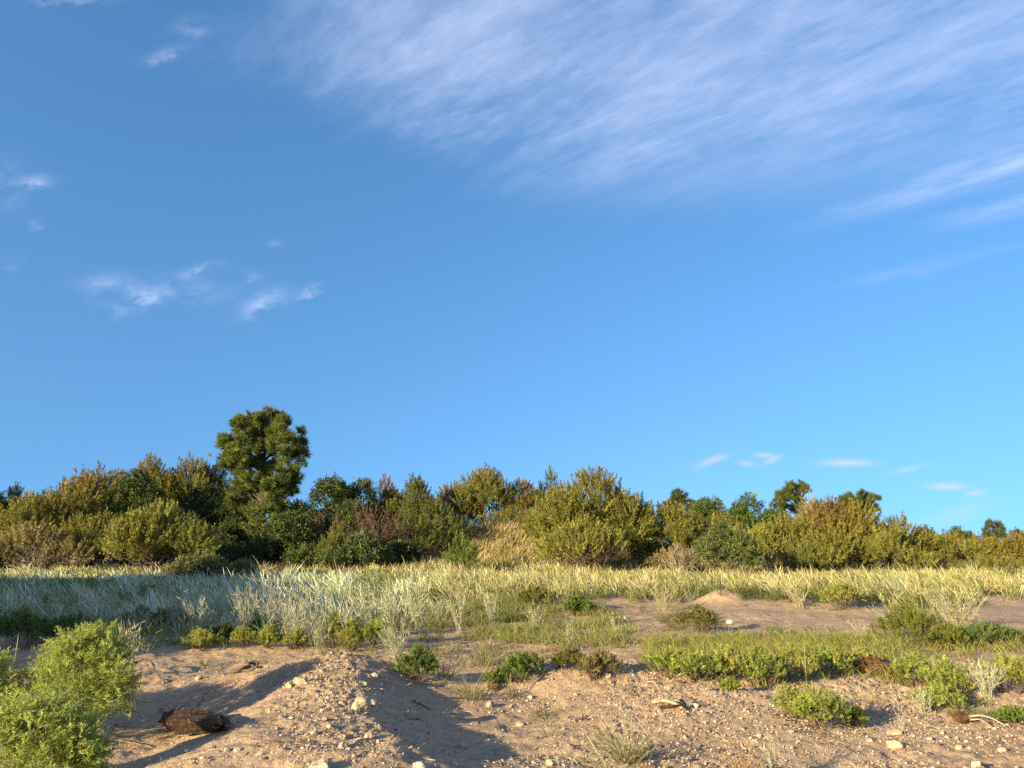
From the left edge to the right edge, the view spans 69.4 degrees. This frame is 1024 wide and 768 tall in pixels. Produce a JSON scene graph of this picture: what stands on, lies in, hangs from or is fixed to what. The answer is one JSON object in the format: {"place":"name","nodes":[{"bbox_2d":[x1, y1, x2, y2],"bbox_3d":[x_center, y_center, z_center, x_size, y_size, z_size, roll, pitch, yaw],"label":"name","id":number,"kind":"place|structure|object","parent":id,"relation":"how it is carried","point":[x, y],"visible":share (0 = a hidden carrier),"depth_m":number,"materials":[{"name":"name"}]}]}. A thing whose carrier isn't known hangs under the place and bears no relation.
{"place":"outdoors","nodes":[
{"label":"outdoors","id":0,"kind":"place"},
{"bbox_2d":[0,531,1023,767],"bbox_3d":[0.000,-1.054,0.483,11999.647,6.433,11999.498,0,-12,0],"label":"ground","id":1,"kind":"structure","parent":0,"point":[995,609],"depth_m":7.17,"materials":[{"name":"sand"}]},
{"bbox_2d":[0,646,34,705],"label":"feathery shrub","id":2,"kind":"object","parent":1,"relation":"on","point":[6,681],"visible":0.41,"depth_m":6.52,"materials":[{"name":"green plant"}]},
{"bbox_2d":[0,603,57,648],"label":"green plant","id":3,"kind":"object","parent":1,"relation":"on","point":[13,624],"visible":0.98,"depth_m":11.27,"materials":[{"name":"green plant"}]},
{"bbox_2d":[9,538,73,571],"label":"dead bush","id":4,"kind":"object","parent":1,"relation":"on","point":[45,561],"visible":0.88,"depth_m":36.15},
{"bbox_2d":[0,520,98,570],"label":"tamarisk shrub","id":5,"kind":"object","parent":1,"relation":"on","point":[29,532],"visible":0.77,"depth_m":37.03,"materials":[{"name":"green plant"}]},
{"bbox_2d":[0,686,123,767],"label":"feathery shrub","id":6,"kind":"object","parent":1,"relation":"on","point":[56,741],"visible":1,"depth_m":4.83,"materials":[{"name":"green plant"}]},
{"bbox_2d":[0,482,123,567],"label":"tamarisk shrub","id":7,"kind":"object","parent":1,"relation":"on","point":[52,508],"visible":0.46,"depth_m":41.03,"materials":[{"name":"green plant"}]},
{"bbox_2d":[40,610,100,637],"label":"green plant","id":8,"kind":"object","parent":1,"relation":"on","point":[62,622],"visible":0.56,"depth_m":11.72,"materials":[{"name":"green plant"}]},
{"bbox_2d":[1,617,150,735],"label":"feathery shrub","id":9,"kind":"object","parent":1,"relation":"on","point":[87,646],"visible":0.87,"depth_m":6.42,"materials":[{"name":"green plant"}]},
{"bbox_2d":[33,509,136,568],"bbox_3d":[-22.671,8.589,40.240,5.793,3.513,4.515,-5,-13,22],"label":"tamarisk shrub","id":10,"kind":"object","parent":1,"relation":"on","point":[87,529],"visible":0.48,"depth_m":39.47,"materials":[{"name":"green plant"}]},
{"bbox_2d":[35,460,169,565],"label":"tamarisk shrub","id":11,"kind":"object","parent":1,"relation":"on","point":[81,482],"visible":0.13,"depth_m":45.05,"materials":[{"name":"green plant"}]},
{"bbox_2d":[81,467,174,565],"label":"leafy shrub","id":12,"kind":"object","parent":1,"relation":"on","point":[141,489],"visible":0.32,"depth_m":44.90,"materials":[{"name":"green plant"}]},
{"bbox_2d":[131,452,186,546],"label":"tamarisk shrub","id":13,"kind":"object","parent":1,"relation":"on","point":[164,478],"visible":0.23,"depth_m":50.42,"materials":[{"name":"green plant"}]},
{"bbox_2d":[93,496,228,571],"bbox_3d":[-17.458,7.510,36.449,6.410,4.014,4.770,0,-12,0],"label":"tamarisk shrub","id":14,"kind":"object","parent":1,"relation":"on","point":[135,533],"visible":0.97,"depth_m":36.04,"materials":[{"name":"green plant"}]},
{"bbox_2d":[160,554,199,577],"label":"bush","id":15,"kind":"object","parent":1,"relation":"on","point":[178,566],"visible":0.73,"depth_m":33.33,"materials":[{"name":"green plant"}]},
{"bbox_2d":[165,451,222,551],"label":"tamarisk shrub","id":16,"kind":"object","parent":1,"relation":"on","point":[198,471],"visible":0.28,"depth_m":51.01,"materials":[{"name":"green plant"}]},
{"bbox_2d":[157,704,241,734],"bbox_3d":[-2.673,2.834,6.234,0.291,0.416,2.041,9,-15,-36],"label":"wood chunk","id":17,"kind":"object","parent":1,"relation":"on","point":[179,721],"visible":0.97,"depth_m":6.10,"materials":[{"name":"wood"}]},
{"bbox_2d":[178,627,223,650],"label":"green plant","id":18,"kind":"object","parent":1,"relation":"on","point":[204,637],"visible":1,"depth_m":11.26,"materials":[{"name":"green plant"}]},
{"bbox_2d":[184,550,230,580],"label":"bush","id":19,"kind":"object","parent":1,"relation":"on","point":[210,560],"visible":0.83,"depth_m":32.88,"materials":[{"name":"green plant"}]},
{"bbox_2d":[186,459,237,513],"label":"tamarisk shrub","id":20,"kind":"object","parent":1,"relation":"on","point":[218,479],"visible":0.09,"depth_m":52.16,"materials":[{"name":"green plant"}]},
{"bbox_2d":[171,482,257,554],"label":"leafy shrub","id":21,"kind":"object","parent":1,"relation":"on","point":[217,514],"visible":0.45,"depth_m":47.63,"materials":[{"name":"green plant"}]},
{"bbox_2d":[213,514,258,544],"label":"leafy shrub","id":22,"kind":"object","parent":1,"relation":"on","point":[232,527],"visible":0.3,"depth_m":45.97,"materials":[{"name":"green plant"}]},
{"bbox_2d":[217,557,263,577],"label":"bush","id":23,"kind":"object","parent":1,"relation":"on","point":[238,566],"visible":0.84,"depth_m":32.24,"materials":[{"name":"green plant"}]},
{"bbox_2d":[215,536,289,565],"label":"leafy shrub","id":24,"kind":"object","parent":1,"relation":"on","point":[246,550],"visible":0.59,"depth_m":39.43,"materials":[{"name":"green plant"}]},
{"bbox_2d":[206,404,313,536],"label":"pine tree","id":25,"kind":"object","parent":1,"relation":"on","point":[262,435],"visible":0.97,"depth_m":44.27,"materials":[{"name":"green plant"}]},
{"bbox_2d":[248,579,288,628],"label":"silver plant","id":26,"kind":"object","parent":1,"relation":"on","point":[273,594],"visible":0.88,"depth_m":13.62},
{"bbox_2d":[253,622,286,648],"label":"green plant","id":27,"kind":"object","parent":1,"relation":"on","point":[272,633],"visible":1,"depth_m":11.24,"materials":[{"name":"green plant"}]},
{"bbox_2d":[251,509,323,568],"bbox_3d":[-11.991,8.537,40.080,3.586,3.582,3.262,-4,-13,17],"label":"leafy shrub","id":28,"kind":"object","parent":1,"relation":"on","point":[282,533],"visible":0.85,"depth_m":39.60,"materials":[{"name":"green plant"}]},
{"bbox_2d":[277,541,340,568],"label":"leafy shrub","id":29,"kind":"object","parent":1,"relation":"on","point":[304,553],"visible":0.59,"depth_m":38.23,"materials":[{"name":"green plant"}]},
{"bbox_2d":[297,584,337,648],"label":"silver plant","id":30,"kind":"object","parent":1,"relation":"on","point":[321,631],"visible":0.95,"depth_m":11.27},
{"bbox_2d":[275,471,375,546],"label":"leafy shrub","id":31,"kind":"object","parent":1,"relation":"on","point":[331,488],"visible":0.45,"depth_m":43.38,"materials":[{"name":"green plant"}]},
{"bbox_2d":[313,518,352,569],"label":"conifer shrub","id":32,"kind":"object","parent":1,"relation":"on","point":[332,538],"visible":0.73,"depth_m":37.74,"materials":[{"name":"green plant"}]},
{"bbox_2d":[332,615,368,651],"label":"green plant","id":33,"kind":"object","parent":1,"relation":"on","point":[357,630],"visible":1,"depth_m":11.01,"materials":[{"name":"green plant"}]},
{"bbox_2d":[312,528,398,572],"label":"leafy shrub","id":34,"kind":"object","parent":1,"relation":"on","point":[363,549],"visible":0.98,"depth_m":37.13,"materials":[{"name":"green plant"}]},
{"bbox_2d":[326,477,389,536],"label":"leafy shrub","id":35,"kind":"object","parent":1,"relation":"on","point":[362,488],"visible":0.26,"depth_m":44.67,"materials":[{"name":"green plant"}]},
{"bbox_2d":[342,495,417,546],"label":"dead bush","id":36,"kind":"object","parent":1,"relation":"on","point":[373,530],"visible":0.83,"depth_m":41.02,"materials":[{"name":"plant"}]},
{"bbox_2d":[361,615,401,643],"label":"green plant","id":37,"kind":"object","parent":1,"relation":"on","point":[371,626],"visible":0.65,"depth_m":12.68,"materials":[{"name":"green plant"}]},
{"bbox_2d":[373,471,410,543],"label":"tamarisk shrub","id":38,"kind":"object","parent":1,"relation":"on","point":[391,492],"visible":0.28,"depth_m":46.21,"materials":[{"name":"green plant"}]},
{"bbox_2d":[372,616,413,670],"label":"silver plant","id":39,"kind":"object","parent":1,"relation":"on","point":[400,654],"visible":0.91,"depth_m":8.22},
{"bbox_2d":[373,538,425,564],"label":"leafy shrub","id":40,"kind":"object","parent":1,"relation":"on","point":[406,548],"visible":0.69,"depth_m":39.36,"materials":[{"name":"green plant"}]},
{"bbox_2d":[375,472,445,539],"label":"tamarisk shrub","id":41,"kind":"object","parent":1,"relation":"on","point":[418,488],"visible":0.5,"depth_m":45.05,"materials":[{"name":"green plant"}]},
{"bbox_2d":[391,642,439,683],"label":"green plant","id":42,"kind":"object","parent":1,"relation":"on","point":[426,661],"visible":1,"depth_m":8.03,"materials":[{"name":"green plant"}]},
{"bbox_2d":[404,521,449,552],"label":"tamarisk shrub","id":43,"kind":"object","parent":1,"relation":"on","point":[429,537],"visible":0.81,"depth_m":41.33,"materials":[{"name":"green plant"}]},
{"bbox_2d":[379,496,477,551],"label":"tamarisk shrub","id":44,"kind":"object","parent":1,"relation":"on","point":[452,524],"visible":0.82,"depth_m":42.66,"materials":[{"name":"green plant"}]},
{"bbox_2d":[435,480,486,524],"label":"tamarisk shrub","id":45,"kind":"object","parent":1,"relation":"on","point":[464,508],"visible":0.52,"depth_m":47.36,"materials":[{"name":"green plant"}]},
{"bbox_2d":[442,529,481,574],"bbox_3d":[-2.359,8.160,35.598,1.805,2.347,1.650,-6,-13,25],"label":"pine sapling","id":46,"kind":"object","parent":1,"relation":"on","point":[460,549],"visible":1,"depth_m":35.38,"materials":[{"name":"green plant"}]},
{"bbox_2d":[443,461,521,525],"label":"tamarisk shrub","id":47,"kind":"object","parent":1,"relation":"on","point":[489,490],"visible":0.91,"depth_m":46.98,"materials":[{"name":"green plant"}]},
{"bbox_2d":[483,504,531,525],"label":"tamarisk shrub","id":48,"kind":"object","parent":1,"relation":"on","point":[503,514],"visible":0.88,"depth_m":45.63,"materials":[{"name":"green plant"}]},
{"bbox_2d":[0,518,1023,656],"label":"dry grass","id":49,"kind":"structure","parent":1,"relation":"on","point":[774,580],"depth_m":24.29,"materials":[{"name":"plant"}]},
{"bbox_2d":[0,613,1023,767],"bbox_3d":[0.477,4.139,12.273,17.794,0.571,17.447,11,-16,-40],"label":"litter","id":50,"kind":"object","parent":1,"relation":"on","point":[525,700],"visible":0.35,"depth_m":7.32,"materials":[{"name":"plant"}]},
{"bbox_2d":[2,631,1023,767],"bbox_3d":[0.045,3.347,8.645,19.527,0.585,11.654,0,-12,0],"label":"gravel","id":51,"kind":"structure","parent":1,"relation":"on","point":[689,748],"depth_m":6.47,"materials":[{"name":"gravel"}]},
{"bbox_2d":[254,517,773,577],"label":"dune grass","id":52,"kind":"structure","parent":1,"relation":"on","point":[487,545],"depth_m":40.39,"materials":[{"name":"plant"}]},
{"bbox_2d":[490,476,542,516],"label":"tamarisk shrub","id":53,"kind":"object","parent":1,"relation":"on","point":[527,500],"visible":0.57,"depth_m":47.14,"materials":[{"name":"green plant"}]},
{"bbox_2d":[499,648,546,683],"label":"green plant","id":54,"kind":"object","parent":1,"relation":"on","point":[522,660],"visible":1,"depth_m":8.26,"materials":[{"name":"green plant"}]},
{"bbox_2d":[516,584,562,605],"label":"green plant","id":55,"kind":"object","parent":1,"relation":"on","point":[538,591],"visible":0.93,"depth_m":19.54,"materials":[{"name":"green plant"}]},
{"bbox_2d":[520,479,606,545],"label":"tamarisk shrub","id":56,"kind":"object","parent":1,"relation":"on","point":[526,523],"visible":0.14,"depth_m":41.76,"materials":[{"name":"green plant"}]},
{"bbox_2d":[550,643,585,670],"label":"green plant","id":57,"kind":"object","parent":1,"relation":"on","point":[573,655],"visible":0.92,"depth_m":8.45,"materials":[{"name":"green plant"}]},
{"bbox_2d":[532,512,631,570],"bbox_3d":[3.560,8.075,37.315,5.239,3.213,4.369,0,-12,0],"label":"tamarisk shrub","id":58,"kind":"object","parent":1,"relation":"on","point":[569,537],"visible":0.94,"depth_m":37.09,"materials":[{"name":"green plant"}]},
{"bbox_2d":[557,533,631,571],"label":"shrub","id":59,"kind":"object","parent":1,"relation":"on","point":[599,561],"visible":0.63,"depth_m":36.56,"materials":[{"name":"green plant"}]},
{"bbox_2d":[529,465,660,557],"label":"tamarisk shrub","id":60,"kind":"object","parent":1,"relation":"on","point":[617,506],"visible":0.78,"depth_m":40.24,"materials":[{"name":"green plant"}]},
{"bbox_2d":[575,645,629,681],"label":"green plant","id":61,"kind":"object","parent":1,"relation":"on","point":[601,664],"visible":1,"depth_m":8.22,"materials":[{"name":"green plant"}]},
{"bbox_2d":[578,705,682,765],"bbox_3d":[0.870,2.599,5.471,0.797,0.399,0.729,0,-12,0],"label":"grass tuft","id":62,"kind":"object","parent":1,"relation":"on","point":[630,757],"visible":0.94,"depth_m":5.46,"materials":[{"name":"plant"}]},
{"bbox_2d":[643,644,692,677],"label":"green plant","id":63,"kind":"object","parent":1,"relation":"on","point":[663,657],"visible":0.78,"depth_m":8.37,"materials":[{"name":"green plant"}]},
{"bbox_2d":[622,499,717,558],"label":"tamarisk shrub","id":64,"kind":"object","parent":1,"relation":"on","point":[674,526],"visible":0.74,"depth_m":40.32,"materials":[{"name":"green plant"}]},
{"bbox_2d":[644,542,702,570],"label":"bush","id":65,"kind":"object","parent":1,"relation":"on","point":[655,556],"visible":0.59,"depth_m":37.29,"materials":[{"name":"beige plant"}]},
{"bbox_2d":[659,541,701,572],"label":"dead bush","id":66,"kind":"object","parent":1,"relation":"on","point":[690,560],"visible":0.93,"depth_m":36.28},
{"bbox_2d":[673,602,718,632],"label":"green plant","id":67,"kind":"object","parent":1,"relation":"on","point":[706,618],"visible":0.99,"depth_m":13.42,"materials":[{"name":"green plant"}]},
{"bbox_2d":[666,643,728,683],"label":"green plant","id":68,"kind":"object","parent":1,"relation":"on","point":[686,662],"visible":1,"depth_m":8.14,"materials":[{"name":"green plant"}]},
{"bbox_2d":[666,494,728,552],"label":"leafy shrub","id":69,"kind":"object","parent":1,"relation":"on","point":[707,507],"visible":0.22,"depth_m":52.80,"materials":[{"name":"green plant"}]},
{"bbox_2d":[704,642,752,680],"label":"green plant","id":70,"kind":"object","parent":1,"relation":"on","point":[721,651],"visible":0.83,"depth_m":8.27,"materials":[{"name":"green plant"}]},
{"bbox_2d":[693,519,765,573],"bbox_3d":[10.402,8.036,35.713,3.408,3.107,2.471,-3,-13,15],"label":"leafy shrub","id":71,"kind":"object","parent":1,"relation":"on","point":[735,551],"visible":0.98,"depth_m":35.62,"materials":[{"name":"green plant"}]},
{"bbox_2d":[717,491,788,551],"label":"leafy shrub","id":72,"kind":"object","parent":1,"relation":"on","point":[744,512],"visible":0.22,"depth_m":50.70,"materials":[{"name":"green plant"}]},
{"bbox_2d":[732,644,785,687],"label":"green plant","id":73,"kind":"object","parent":1,"relation":"on","point":[752,660],"visible":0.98,"depth_m":8.15,"materials":[{"name":"green plant"}]},
{"bbox_2d":[743,518,803,567],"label":"tamarisk shrub","id":74,"kind":"object","parent":1,"relation":"on","point":[770,542],"visible":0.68,"depth_m":40.59,"materials":[{"name":"green plant"}]},
{"bbox_2d":[762,478,812,549],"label":"pine tree","id":75,"kind":"object","parent":1,"relation":"on","point":[790,488],"visible":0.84,"depth_m":57.23,"materials":[{"name":"green plant"}]},
{"bbox_2d":[768,681,809,717],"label":"green plant","id":76,"kind":"object","parent":1,"relation":"on","point":[791,691],"visible":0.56,"depth_m":6.82,"materials":[{"name":"green plant"}]},
{"bbox_2d":[761,641,818,682],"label":"green plant","id":77,"kind":"object","parent":1,"relation":"on","point":[786,664],"visible":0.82,"depth_m":8.49,"materials":[{"name":"green plant"}]},
{"bbox_2d":[757,510,827,569],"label":"tamarisk shrub","id":78,"kind":"object","parent":1,"relation":"on","point":[785,525],"visible":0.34,"depth_m":41.72,"materials":[{"name":"green plant"}]},
{"bbox_2d":[763,543,833,571],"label":"tamarisk shrub","id":79,"kind":"object","parent":1,"relation":"on","point":[798,562],"visible":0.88,"depth_m":38.56,"materials":[{"name":"green plant"}]},
{"bbox_2d":[787,678,851,731],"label":"green plant","id":80,"kind":"object","parent":1,"relation":"on","point":[813,705],"visible":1,"depth_m":6.47,"materials":[{"name":"green plant"}]},
{"bbox_2d":[801,643,857,675],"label":"green plant","id":81,"kind":"object","parent":1,"relation":"on","point":[836,658],"visible":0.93,"depth_m":8.98,"materials":[{"name":"green plant"}]},
{"bbox_2d":[789,494,871,567],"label":"tamarisk shrub","id":82,"kind":"object","parent":1,"relation":"on","point":[821,514],"visible":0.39,"depth_m":44.36,"materials":[{"name":"green plant"}]},
{"bbox_2d":[788,526,885,571],"bbox_3d":[17.325,8.973,39.464,5.159,2.801,4.284,0,-12,0],"label":"tamarisk shrub","id":83,"kind":"object","parent":1,"relation":"on","point":[822,545],"visible":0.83,"depth_m":38.91,"materials":[{"name":"green plant"}]},
{"bbox_2d":[818,576,866,609],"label":"green plant","id":84,"kind":"object","parent":1,"relation":"on","point":[846,589],"visible":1,"depth_m":17.03,"materials":[{"name":"green plant"}]},
{"bbox_2d":[837,703,869,727],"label":"green plant","id":85,"kind":"object","parent":1,"relation":"on","point":[858,715],"visible":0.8,"depth_m":6.65,"materials":[{"name":"green plant"}]},
{"bbox_2d":[835,487,881,564],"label":"pine tree","id":86,"kind":"object","parent":1,"relation":"on","point":[864,496],"visible":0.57,"depth_m":56.29,"materials":[{"name":"green plant"}]},
{"bbox_2d":[819,497,924,569],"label":"tamarisk shrub","id":87,"kind":"object","parent":1,"relation":"on","point":[855,514],"visible":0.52,"depth_m":43.51,"materials":[{"name":"green plant"}]},
{"bbox_2d":[854,654,897,678],"bbox_3d":[4.488,3.488,9.078,0.316,0.282,0.601,3,-12,-11],"label":"wood chunk","id":88,"kind":"object","parent":1,"relation":"on","point":[868,661],"visible":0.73,"depth_m":9.09,"materials":[{"name":"brown wood"}]},
{"bbox_2d":[835,530,938,573],"bbox_3d":[19.799,9.187,39.479,5.432,2.698,4.064,-9,-15,36],"label":"tamarisk shrub","id":89,"kind":"object","parent":1,"relation":"on","point":[908,555],"visible":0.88,"depth_m":39.03,"materials":[{"name":"green plant"}]},
{"bbox_2d":[869,603,951,645],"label":"conifer bush","id":90,"kind":"object","parent":1,"relation":"on","point":[907,618],"visible":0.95,"depth_m":11.77,"materials":[{"name":"green plant"}]},
{"bbox_2d":[876,511,945,570],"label":"tamarisk shrub","id":91,"kind":"object","parent":1,"relation":"on","point":[916,532],"visible":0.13,"depth_m":44.22,"materials":[{"name":"green plant"}]},
{"bbox_2d":[886,650,946,686],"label":"green plant","id":92,"kind":"object","parent":1,"relation":"on","point":[909,664],"visible":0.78,"depth_m":8.55,"materials":[{"name":"green plant"}]},
{"bbox_2d":[907,681,966,711],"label":"green plant","id":93,"kind":"object","parent":1,"relation":"on","point":[937,697],"visible":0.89,"depth_m":7.42,"materials":[{"name":"green plant"}]},
{"bbox_2d":[921,622,970,649],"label":"conifer bush","id":94,"kind":"object","parent":1,"relation":"on","point":[949,633],"visible":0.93,"depth_m":11.48,"materials":[{"name":"green plant"}]},
{"bbox_2d":[916,652,980,694],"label":"green plant","id":95,"kind":"object","parent":1,"relation":"on","point":[953,677],"visible":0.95,"depth_m":8.02,"materials":[{"name":"green plant"}]},
{"bbox_2d":[910,584,992,628],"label":"silver plant","id":96,"kind":"object","parent":1,"relation":"on","point":[954,615],"visible":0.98,"depth_m":13.02,"materials":[{"name":"plant"}]},
{"bbox_2d":[905,528,1006,570],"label":"tamarisk shrub","id":97,"kind":"object","parent":1,"relation":"on","point":[964,547],"visible":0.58,"depth_m":43.90,"materials":[{"name":"green plant"}]},
{"bbox_2d":[935,531,1023,569],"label":"tamarisk shrub","id":98,"kind":"object","parent":1,"relation":"on","point":[986,538],"visible":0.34,"depth_m":45.13,"materials":[{"name":"green plant"}]},
{"bbox_2d":[940,551,1023,572],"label":"tamarisk shrub","id":99,"kind":"object","parent":1,"relation":"on","point":[1007,563],"visible":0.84,"depth_m":39.82,"materials":[{"name":"green plant"}]},
{"bbox_2d":[962,657,1007,700],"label":"silver plant","id":100,"kind":"object","parent":1,"relation":"on","point":[986,685],"visible":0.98,"depth_m":7.88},
{"bbox_2d":[958,619,1022,645],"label":"green plant","id":101,"kind":"object","parent":1,"relation":"on","point":[1004,631],"visible":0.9,"depth_m":11.70,"materials":[{"name":"green plant"}]},
{"bbox_2d":[978,652,1023,693],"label":"green plant","id":102,"kind":"object","parent":1,"relation":"on","point":[1017,670],"visible":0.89,"depth_m":8.05,"materials":[{"name":"green plant"}]},
{"bbox_2d":[989,702,1023,724],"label":"green plant","id":103,"kind":"object","parent":1,"relation":"on","point":[1006,714],"visible":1,"depth_m":6.78,"materials":[{"name":"green plant"}]},
{"bbox_2d":[0,0,1023,542],"label":"sky","id":104,"kind":"structure","parent":0,"point":[726,249],"materials":[{"name":"blue"}]},
{"bbox_2d":[2,590,1023,721],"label":"short grass","id":105,"kind":"structure","parent":0,"point":[534,634],"depth_m":11.86,"materials":[{"name":"plant"}]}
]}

